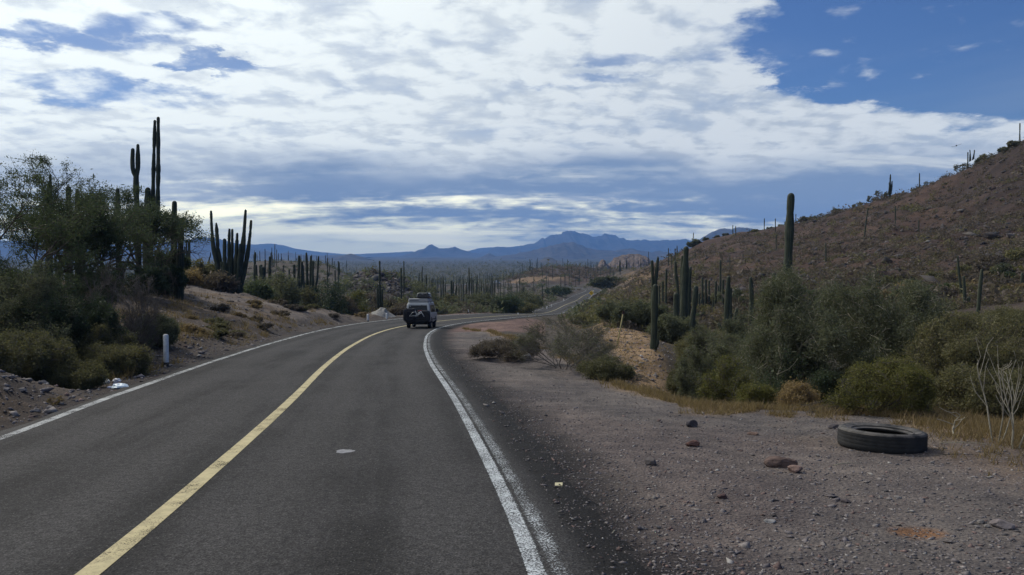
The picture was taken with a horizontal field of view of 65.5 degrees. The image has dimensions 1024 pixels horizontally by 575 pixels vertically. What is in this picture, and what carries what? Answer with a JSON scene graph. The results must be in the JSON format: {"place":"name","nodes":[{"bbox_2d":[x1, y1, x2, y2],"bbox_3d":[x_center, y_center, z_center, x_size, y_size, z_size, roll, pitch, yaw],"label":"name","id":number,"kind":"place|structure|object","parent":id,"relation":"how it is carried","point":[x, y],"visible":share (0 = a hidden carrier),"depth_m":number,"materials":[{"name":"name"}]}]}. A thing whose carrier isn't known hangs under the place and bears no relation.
{"place":"outdoors","nodes":[
{"label":"outdoors","id":0,"kind":"place"},
{"bbox_2d":[0,238,278,257],"bbox_3d":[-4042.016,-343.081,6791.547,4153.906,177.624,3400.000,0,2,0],"label":"mountain range","id":1,"kind":"structure","parent":0,"point":[206,247],"depth_m":6079.61,"materials":[{"name":"blue stone"}]},
{"bbox_2d":[244,251,371,258],"bbox_3d":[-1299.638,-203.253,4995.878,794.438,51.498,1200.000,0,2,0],"label":"hills","id":2,"kind":"structure","parent":0,"point":[264,255],"depth_m":4747.97,"materials":[{"name":"blue stone"}]},
{"bbox_2d":[0,283,651,574],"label":"road","id":3,"kind":"structure","parent":0,"point":[406,487],"depth_m":8.62,"materials":[{"name":"grey asphalt"}]},
{"bbox_2d":[0,290,585,439],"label":"edge line","id":4,"kind":"object","parent":3,"relation":"on","point":[78,409],"visible":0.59,"depth_m":15.70,"materials":[{"name":"white paint"}]},
{"bbox_2d":[75,290,593,574],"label":"line","id":5,"kind":"object","parent":3,"relation":"on","point":[163,511],"visible":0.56,"depth_m":7.75,"materials":[{"name":"yellow paint"}]},
{"bbox_2d":[405,298,437,327],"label":"camper van","id":6,"kind":"object","parent":3,"relation":"on","point":[422,304],"visible":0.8,"depth_m":55.48,"materials":[{"name":"white paint"}]},
{"bbox_2d":[423,283,593,574],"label":"edge line","id":7,"kind":"object","parent":3,"relation":"on","point":[508,506],"visible":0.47,"depth_m":7.74,"materials":[{"name":"white paint"}]},
{"bbox_2d":[246,244,412,255],"bbox_3d":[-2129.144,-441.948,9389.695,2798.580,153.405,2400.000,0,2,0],"label":"mountain range","id":8,"kind":"structure","parent":0,"point":[281,248],"depth_m":9104.18,"materials":[{"name":"blue stone"}]},
{"bbox_2d":[399,244,483,256],"bbox_3d":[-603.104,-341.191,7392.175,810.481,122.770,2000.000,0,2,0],"label":"mountain range","id":9,"kind":"structure","parent":0,"point":[431,250],"depth_m":6916.13,"materials":[{"name":"blue stone"}]},
{"bbox_2d":[0,140,1023,574],"bbox_3d":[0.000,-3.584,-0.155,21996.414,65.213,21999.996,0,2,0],"label":"ground","id":10,"kind":"structure","parent":0,"point":[544,376],"depth_m":10.64,"materials":[{"name":"brown soil"}]},
{"bbox_2d":[0,257,83,377],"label":"desert shrub","id":11,"kind":"object","parent":10,"relation":"on","point":[39,285],"visible":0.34,"depth_m":20.18,"materials":[{"name":"green plant"}]},
{"bbox_2d":[0,327,84,380],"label":"desert shrub","id":12,"kind":"object","parent":10,"relation":"on","point":[41,355],"visible":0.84,"depth_m":16.87,"materials":[{"name":"green plant"}]},
{"bbox_2d":[1,277,128,360],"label":"desert shrub","id":13,"kind":"object","parent":10,"relation":"on","point":[97,311],"visible":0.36,"depth_m":20.51,"materials":[{"name":"green plant"}]},
{"bbox_2d":[0,152,151,306],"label":"mesquite tree","id":14,"kind":"object","parent":10,"relation":"on","point":[107,237],"visible":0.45,"depth_m":26.91,"materials":[{"name":"green plant"}]},
{"bbox_2d":[42,357,111,389],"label":"desert shrub","id":15,"kind":"object","parent":10,"relation":"on","point":[89,375],"visible":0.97,"depth_m":17.04,"materials":[{"name":"green plant"}]},
{"bbox_2d":[0,249,159,346],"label":"desert shrub","id":16,"kind":"object","parent":10,"relation":"on","point":[80,282],"visible":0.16,"depth_m":24.05,"materials":[{"name":"green plant"}]},
{"bbox_2d":[0,149,187,297],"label":"mesquite tree","id":17,"kind":"object","parent":10,"relation":"on","point":[47,222],"visible":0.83,"depth_m":24.15,"materials":[{"name":"green plant"}]},
{"bbox_2d":[71,322,140,367],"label":"desert shrub","id":18,"kind":"object","parent":10,"relation":"on","point":[100,334],"visible":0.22,"depth_m":20.55,"materials":[{"name":"green plant"}]},
{"bbox_2d":[0,190,216,278],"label":"mesquite tree","id":19,"kind":"object","parent":10,"relation":"on","point":[175,221],"visible":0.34,"depth_m":43.22,"materials":[{"name":"green plant"}]},
{"bbox_2d":[79,258,163,358],"bbox_3d":[-11.688,1.210,23.531,2.930,4.300,3.435,0,2,0],"label":"desert shrub","id":20,"kind":"object","parent":10,"relation":"on","point":[130,318],"visible":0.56,"depth_m":23.60,"materials":[{"name":"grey plant"}]},
{"bbox_2d":[78,341,165,379],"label":"desert shrub","id":21,"kind":"object","parent":10,"relation":"on","point":[115,358],"visible":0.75,"depth_m":19.71,"materials":[{"name":"green plant"}]},
{"bbox_2d":[130,144,141,264],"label":"cactus","id":22,"kind":"object","parent":10,"relation":"on","point":[135,165],"visible":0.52,"depth_m":50.67,"materials":[{"name":"green plant"}]},
{"bbox_2d":[0,331,274,426],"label":"rubble","id":23,"kind":"object","parent":10,"relation":"on","point":[52,409],"visible":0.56,"depth_m":14.96,"materials":[{"name":"stone"}]},
{"bbox_2d":[106,258,175,296],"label":"desert shrub","id":24,"kind":"object","parent":10,"relation":"on","point":[158,275],"visible":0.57,"depth_m":41.38,"materials":[{"name":"green plant"}]},
{"bbox_2d":[81,182,218,300],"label":"mesquite tree","id":25,"kind":"object","parent":10,"relation":"on","point":[129,197],"visible":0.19,"depth_m":45.22,"materials":[{"name":"green plant"}]},
{"bbox_2d":[142,117,160,266],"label":"cactus","id":26,"kind":"object","parent":10,"relation":"on","point":[156,167],"visible":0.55,"depth_m":52.67,"materials":[{"name":"green plant"}]},
{"bbox_2d":[126,311,181,348],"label":"desert shrub","id":27,"kind":"object","parent":10,"relation":"on","point":[170,327],"visible":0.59,"depth_m":26.74,"materials":[{"name":"green plant"}]},
{"bbox_2d":[163,334,168,366],"bbox_3d":[-9.822,1.923,22.603,0.146,1.198,0.146,0,2,0],"label":"marker post","id":28,"kind":"object","parent":10,"relation":"on","point":[166,347],"visible":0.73,"depth_m":22.54,"materials":[{"name":"white paint"}]},
{"bbox_2d":[145,261,188,295],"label":"desert shrub","id":29,"kind":"object","parent":10,"relation":"on","point":[178,274],"visible":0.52,"depth_m":47.47,"materials":[{"name":"green plant"}]},
{"bbox_2d":[145,249,193,276],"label":"mesquite tree","id":30,"kind":"object","parent":10,"relation":"on","point":[188,262],"visible":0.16,"depth_m":49.75,"materials":[{"name":"green plant"}]},
{"bbox_2d":[20,281,334,380],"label":"dry grass","id":31,"kind":"structure","parent":10,"relation":"on","point":[177,301],"depth_m":38.85,"materials":[{"name":"beige plant"}]},
{"bbox_2d":[175,217,184,299],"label":"cactus","id":32,"kind":"object","parent":10,"relation":"on","point":[180,262],"visible":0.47,"depth_m":47.86,"materials":[{"name":"green plant"}]},
{"bbox_2d":[184,266,203,285],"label":"desert shrub","id":33,"kind":"object","parent":10,"relation":"on","point":[194,276],"visible":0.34,"depth_m":59.23,"materials":[{"name":"green plant"}]},
{"bbox_2d":[185,257,215,287],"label":"desert shrub","id":34,"kind":"object","parent":10,"relation":"on","point":[208,268],"visible":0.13,"depth_m":65.31,"materials":[{"name":"green plant"}]},
{"bbox_2d":[201,269,241,291],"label":"desert shrub","id":35,"kind":"object","parent":10,"relation":"on","point":[222,282],"visible":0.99,"depth_m":59.33,"materials":[{"name":"green plant"}]},
{"bbox_2d":[210,210,251,293],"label":"cactus","id":36,"kind":"object","parent":10,"relation":"on","point":[235,264],"visible":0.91,"depth_m":61.83,"materials":[{"name":"green plant"}]},
{"bbox_2d":[110,285,382,380],"bbox_3d":[-24.622,2.151,47.123,31.122,4.784,56.073,0,2,0],"label":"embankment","id":37,"kind":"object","parent":10,"relation":"on","point":[191,353],"visible":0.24,"depth_m":37.19,"materials":[{"name":"soil"}]},
{"bbox_2d":[243,275,275,299],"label":"desert shrub","id":38,"kind":"object","parent":10,"relation":"on","point":[264,291],"visible":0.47,"depth_m":73.53,"materials":[{"name":"green plant"}]},
{"bbox_2d":[249,268,303,304],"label":"desert shrub","id":39,"kind":"object","parent":10,"relation":"on","point":[288,291],"visible":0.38,"depth_m":80.07,"materials":[{"name":"green plant"}]},
{"bbox_2d":[293,255,302,301],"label":"cactus","id":40,"kind":"object","parent":10,"relation":"on","point":[299,283],"visible":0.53,"depth_m":92.02,"materials":[{"name":"green plant"}]},
{"bbox_2d":[290,285,321,307],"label":"desert shrub","id":41,"kind":"object","parent":10,"relation":"on","point":[309,296],"visible":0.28,"depth_m":92.00,"materials":[{"name":"green plant"}]},
{"bbox_2d":[302,253,318,292],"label":"cactus","id":42,"kind":"object","parent":10,"relation":"on","point":[309,281],"visible":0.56,"depth_m":95.95,"materials":[{"name":"green plant"}]},
{"bbox_2d":[15,258,617,317],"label":"valley scrub","id":43,"kind":"object","parent":10,"relation":"on","point":[449,307],"visible":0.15,"depth_m":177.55,"materials":[{"name":"green plant"}]},
{"bbox_2d":[0,258,645,284],"bbox_3d":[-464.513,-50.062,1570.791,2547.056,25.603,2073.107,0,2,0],"label":"plain scrub","id":44,"kind":"object","parent":10,"relation":"on","point":[448,272],"visible":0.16,"depth_m":1143.31,"materials":[{"name":"green plant"}]},
{"bbox_2d":[299,277,352,314],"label":"desert shrub","id":45,"kind":"object","parent":10,"relation":"on","point":[343,307],"visible":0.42,"depth_m":94.17,"materials":[{"name":"green plant"}]},
{"bbox_2d":[341,286,370,314],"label":"desert shrub","id":46,"kind":"object","parent":10,"relation":"on","point":[356,297],"visible":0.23,"depth_m":102.48,"materials":[{"name":"green plant"}]},
{"bbox_2d":[339,270,412,299],"bbox_3d":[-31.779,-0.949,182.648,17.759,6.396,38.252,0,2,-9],"label":"desert shrub","id":47,"kind":"object","parent":10,"relation":"on","point":[375,278],"visible":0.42,"depth_m":175.04,"materials":[{"name":"plant"}]},
{"bbox_2d":[366,290,398,313],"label":"desert shrub","id":48,"kind":"object","parent":10,"relation":"on","point":[374,300],"visible":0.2,"depth_m":110.56,"materials":[{"name":"green plant"}]},
{"bbox_2d":[387,302,407,315],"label":"desert shrub","id":49,"kind":"object","parent":10,"relation":"on","point":[396,310],"visible":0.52,"depth_m":89.51,"materials":[{"name":"plant"}]},
{"bbox_2d":[130,251,677,288],"bbox_3d":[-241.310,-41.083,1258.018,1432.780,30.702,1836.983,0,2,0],"label":"cactus forest","id":50,"kind":"object","parent":10,"relation":"on","point":[486,276],"visible":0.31,"depth_m":425.43,"materials":[{"name":"green plant"}]},
{"bbox_2d":[400,280,443,304],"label":"desert shrub","id":51,"kind":"object","parent":10,"relation":"on","point":[435,294],"visible":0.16,"depth_m":119.77,"materials":[{"name":"green plant"}]},
{"bbox_2d":[462,291,500,309],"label":"desert shrub","id":52,"kind":"object","parent":10,"relation":"on","point":[483,298],"visible":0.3,"depth_m":117.17,"materials":[{"name":"green plant"}]},
{"bbox_2d":[457,336,541,361],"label":"desert shrub","id":53,"kind":"object","parent":10,"relation":"on","point":[487,347],"visible":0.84,"depth_m":25.55,"materials":[{"name":"green plant"}]},
{"bbox_2d":[492,294,530,312],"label":"desert shrub","id":54,"kind":"object","parent":10,"relation":"on","point":[510,304],"visible":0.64,"depth_m":120.97,"materials":[{"name":"green plant"}]},
{"bbox_2d":[513,290,545,309],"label":"desert shrub","id":55,"kind":"object","parent":10,"relation":"on","point":[536,299],"visible":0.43,"depth_m":145.17,"materials":[{"name":"green plant"}]},
{"bbox_2d":[510,309,618,369],"bbox_3d":[1.543,1.571,22.953,3.335,1.950,3.262,0,2,0],"label":"desert shrub","id":56,"kind":"object","parent":10,"relation":"on","point":[591,336],"visible":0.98,"depth_m":23.11,"materials":[{"name":"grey plant"}]},
{"bbox_2d":[506,263,638,281],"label":"hillside scrub","id":57,"kind":"object","parent":10,"relation":"on","point":[547,270],"visible":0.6,"depth_m":455.22,"materials":[{"name":"green plant"}]},
{"bbox_2d":[569,312,602,325],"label":"desert shrub","id":58,"kind":"object","parent":10,"relation":"on","point":[584,315],"visible":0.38,"depth_m":69.26,"materials":[{"name":"green plant"}]},
{"bbox_2d":[586,275,626,289],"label":"desert shrub","id":59,"kind":"object","parent":10,"relation":"on","point":[601,283],"visible":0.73,"depth_m":251.68,"materials":[{"name":"green plant"}]},
{"bbox_2d":[573,350,650,384],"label":"desert shrub","id":60,"kind":"object","parent":10,"relation":"on","point":[603,367],"visible":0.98,"depth_m":19.54,"materials":[{"name":"green plant"}]},
{"bbox_2d":[553,322,675,387],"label":"dry grass","id":61,"kind":"structure","parent":10,"relation":"on","point":[635,361],"depth_m":32.41,"materials":[{"name":"beige plant"}]},
{"bbox_2d":[555,325,674,391],"bbox_3d":[5.913,2.655,37.162,10.591,2.383,36.080,0,2,0],"label":"rubble","id":62,"kind":"object","parent":10,"relation":"on","point":[655,374],"visible":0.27,"depth_m":31.20,"materials":[{"name":"stone"}]},
{"bbox_2d":[592,254,655,268],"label":"rocky outcrop","id":63,"kind":"object","parent":10,"relation":"on","point":[634,259],"visible":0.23,"depth_m":878.06,"materials":[{"name":"stone"}]},
{"bbox_2d":[593,297,670,326],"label":"desert shrub","id":64,"kind":"object","parent":10,"relation":"on","point":[638,312],"visible":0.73,"depth_m":46.98,"materials":[{"name":"green plant"}]},
{"bbox_2d":[578,247,702,328],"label":"hillside scrub","id":65,"kind":"object","parent":10,"relation":"on","point":[591,310],"visible":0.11,"depth_m":100.43,"materials":[{"name":"green plant"}]},
{"bbox_2d":[650,284,658,350],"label":"cactus","id":66,"kind":"object","parent":10,"relation":"on","point":[654,342],"visible":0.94,"depth_m":33.99,"materials":[{"name":"green plant"}]},
{"bbox_2d":[651,257,658,296],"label":"cactus","id":67,"kind":"object","parent":10,"relation":"on","point":[654,277],"visible":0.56,"depth_m":51.92,"materials":[{"name":"green plant"}]},
{"bbox_2d":[644,312,698,343],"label":"desert shrub","id":68,"kind":"object","parent":10,"relation":"on","point":[671,328],"visible":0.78,"depth_m":41.37,"materials":[{"name":"green plant"}]},
{"bbox_2d":[661,357,697,398],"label":"desert shrub","id":69,"kind":"object","parent":10,"relation":"on","point":[669,384],"visible":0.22,"depth_m":23.98,"materials":[{"name":"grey plant"}]},
{"bbox_2d":[680,246,688,320],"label":"cactus","id":70,"kind":"object","parent":10,"relation":"on","point":[684,288],"visible":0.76,"depth_m":45.90,"materials":[{"name":"green plant"}]},
{"bbox_2d":[680,255,691,315],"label":"cactus","id":71,"kind":"object","parent":10,"relation":"on","point":[689,292],"visible":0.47,"depth_m":49.97,"materials":[{"name":"green plant"}]},
{"bbox_2d":[688,286,697,330],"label":"cactus","id":72,"kind":"object","parent":10,"relation":"on","point":[694,306],"visible":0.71,"depth_m":40.99,"materials":[{"name":"green plant"}]},
{"bbox_2d":[669,338,736,400],"bbox_3d":[5.554,2.546,22.120,2.032,2.216,2.292,2,3,40],"label":"desert shrub","id":73,"kind":"object","parent":10,"relation":"on","point":[684,377],"visible":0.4,"depth_m":22.07,"materials":[{"name":"green plant"}]},
{"bbox_2d":[670,326,739,362],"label":"desert shrub","id":74,"kind":"object","parent":10,"relation":"on","point":[678,346],"visible":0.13,"depth_m":30.66,"materials":[{"name":"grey plant"}]},
{"bbox_2d":[681,322,763,367],"bbox_3d":[7.309,2.484,27.180,3.209,2.513,2.997,0,2,0],"label":"desert shrub","id":75,"kind":"object","parent":10,"relation":"on","point":[705,339],"visible":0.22,"depth_m":27.32,"materials":[{"name":"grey plant"}]},
{"bbox_2d":[717,276,730,330],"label":"cactus","id":76,"kind":"object","parent":10,"relation":"on","point":[727,300],"visible":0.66,"depth_m":38.98,"materials":[{"name":"green plant"}]},
{"bbox_2d":[693,350,778,404],"bbox_3d":[4.889,2.379,17.246,1.998,1.966,2.116,-1,3,-15],"label":"desert shrub","id":77,"kind":"object","parent":10,"relation":"on","point":[714,387],"visible":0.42,"depth_m":17.08,"materials":[{"name":"green plant"}]},
{"bbox_2d":[716,305,762,344],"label":"desert shrub","id":78,"kind":"object","parent":10,"relation":"on","point":[732,327],"visible":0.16,"depth_m":32.14,"materials":[{"name":"green plant"}]},
{"bbox_2d":[461,326,1023,475],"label":"dry grass","id":79,"kind":"structure","parent":10,"relation":"on","point":[975,423],"depth_m":13.01,"materials":[{"name":"beige plant"}]},
{"bbox_2d":[732,380,777,406],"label":"desert shrub","id":80,"kind":"object","parent":10,"relation":"on","point":[752,392],"visible":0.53,"depth_m":15.38,"materials":[{"name":"green plant"}]},
{"bbox_2d":[764,456,797,467],"bbox_3d":[3.099,2.021,9.177,0.385,0.147,0.209,0,2,4],"label":"rock","id":81,"kind":"object","parent":10,"relation":"on","point":[776,462],"visible":0.9,"depth_m":9.10,"materials":[{"name":"brown stone"}]},
{"bbox_2d":[783,193,794,276],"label":"cactus","id":82,"kind":"object","parent":10,"relation":"on","point":[789,233],"visible":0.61,"depth_m":47.74,"materials":[{"name":"green plant"}]},
{"bbox_2d":[772,376,823,407],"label":"desert shrub","id":83,"kind":"object","parent":10,"relation":"on","point":[796,392],"visible":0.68,"depth_m":14.95,"materials":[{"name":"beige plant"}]},
{"bbox_2d":[756,347,847,406],"bbox_3d":[6.779,2.512,18.657,2.225,2.332,2.560,0,2,-11],"label":"desert shrub","id":84,"kind":"object","parent":10,"relation":"on","point":[820,380],"visible":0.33,"depth_m":18.38,"materials":[{"name":"green plant"}]},
{"bbox_2d":[598,139,1023,332],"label":"hillside scrub","id":85,"kind":"object","parent":10,"relation":"on","point":[996,294],"visible":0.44,"depth_m":102.93,"materials":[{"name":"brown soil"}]},
{"bbox_2d":[638,152,1022,307],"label":"boulders","id":86,"kind":"object","parent":10,"relation":"on","point":[990,235],"visible":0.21,"depth_m":98.43,"materials":[{"name":"stone"}]},
{"bbox_2d":[639,142,1023,320],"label":"rubble","id":87,"kind":"object","parent":10,"relation":"on","point":[1008,235],"visible":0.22,"depth_m":106.38,"materials":[{"name":"stone"}]},
{"bbox_2d":[732,258,969,405],"bbox_3d":[8.070,2.848,21.301,7.442,7.360,7.929,0,2,0],"label":"palo verde tree","id":88,"kind":"object","parent":10,"relation":"on","point":[874,328],"visible":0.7,"depth_m":19.34,"materials":[{"name":"green plant"}]},
{"bbox_2d":[791,352,943,416],"bbox_3d":[5.939,1.786,13.771,2.736,1.419,2.170,0,2,0],"label":"desert shrub","id":89,"kind":"object","parent":10,"relation":"on","point":[888,388],"visible":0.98,"depth_m":13.28,"materials":[{"name":"green plant"}]},
{"bbox_2d":[837,422,927,453],"bbox_3d":[4.830,1.967,10.400,1.071,0.255,1.071,2,-1,0],"label":"truck tyre","id":90,"kind":"object","parent":10,"relation":"on","point":[879,438],"visible":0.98,"depth_m":10.03,"materials":[{"name":"rubber"}]},
{"bbox_2d":[868,342,956,412],"bbox_3d":[8.256,1.992,16.672,3.448,1.863,2.700,0,2,0],"label":"desert shrub","id":91,"kind":"object","parent":10,"relation":"on","point":[922,372],"visible":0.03,"depth_m":16.55,"materials":[{"name":"green plant"}]},
{"bbox_2d":[901,309,1023,407],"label":"desert shrub","id":92,"kind":"object","parent":10,"relation":"on","point":[955,349],"visible":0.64,"depth_m":15.98,"materials":[{"name":"green plant"}]},
{"bbox_2d":[938,271,994,284],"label":"desert shrub","id":93,"kind":"object","parent":10,"relation":"on","point":[950,277],"visible":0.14,"depth_m":58.79,"materials":[{"name":"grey plant"}]},
{"bbox_2d":[928,360,1023,418],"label":"desert shrub","id":94,"kind":"object","parent":10,"relation":"on","point":[957,389],"visible":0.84,"depth_m":13.89,"materials":[{"name":"green plant"}]},
{"bbox_2d":[976,269,982,312],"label":"cactus","id":95,"kind":"object","parent":10,"relation":"on","point":[979,294],"visible":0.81,"depth_m":37.99,"materials":[{"name":"green plant"}]},
{"bbox_2d":[963,253,1011,265],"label":"desert shrub","id":96,"kind":"object","parent":10,"relation":"on","point":[971,262],"visible":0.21,"depth_m":66.13,"materials":[{"name":"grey plant"}]},
{"bbox_2d":[952,302,1023,334],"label":"desert shrub","id":97,"kind":"object","parent":10,"relation":"on","point":[1003,314],"visible":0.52,"depth_m":32.52,"materials":[{"name":"green plant"}]},
{"bbox_2d":[970,336,1023,442],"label":"bare sapling","id":98,"kind":"object","parent":10,"relation":"on","point":[982,387],"visible":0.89,"depth_m":10.65,"materials":[{"name":"grey plant"}]},
{"bbox_2d":[989,519,1015,529],"bbox_3d":[4.116,1.989,6.677,0.189,0.083,0.136,1,3,20],"label":"rock","id":99,"kind":"object","parent":10,"relation":"on","point":[1001,524],"visible":0.99,"depth_m":6.64,"materials":[{"name":"grey stone"}]},
{"bbox_2d":[986,360,1023,448],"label":"bare sapling","id":100,"kind":"object","parent":10,"relation":"on","point":[1012,423],"visible":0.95,"depth_m":10.21,"materials":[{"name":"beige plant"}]},
{"bbox_2d":[1002,247,1023,262],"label":"desert shrub","id":101,"kind":"object","parent":10,"relation":"on","point":[1016,254],"visible":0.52,"depth_m":66.53,"materials":[{"name":"green plant"}]},
{"bbox_2d":[0,0,1023,253],"label":"sky","id":102,"kind":"structure","parent":0,"point":[337,126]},
{"bbox_2d":[476,242,674,258],"bbox_3d":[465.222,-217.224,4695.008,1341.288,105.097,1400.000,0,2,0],"label":"mountain range","id":103,"kind":"structure","parent":0,"point":[571,250],"depth_m":4460.52,"materials":[{"name":"blue stone"}]},
{"bbox_2d":[478,231,692,255],"bbox_3d":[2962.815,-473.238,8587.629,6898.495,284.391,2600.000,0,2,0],"label":"mountain range","id":104,"kind":"structure","parent":0,"point":[605,241],"depth_m":8235.37,"materials":[{"name":"blue stone"}]},
{"bbox_2d":[676,227,752,252],"bbox_3d":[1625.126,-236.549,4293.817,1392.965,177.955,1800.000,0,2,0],"label":"mountain range","id":105,"kind":"structure","parent":0,"point":[719,232],"depth_m":4220.69,"materials":[{"name":"stone"}]},
{"bbox_2d":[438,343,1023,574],"bbox_3d":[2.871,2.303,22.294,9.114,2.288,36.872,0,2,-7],"label":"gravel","id":106,"kind":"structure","parent":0,"point":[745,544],"depth_m":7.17,"materials":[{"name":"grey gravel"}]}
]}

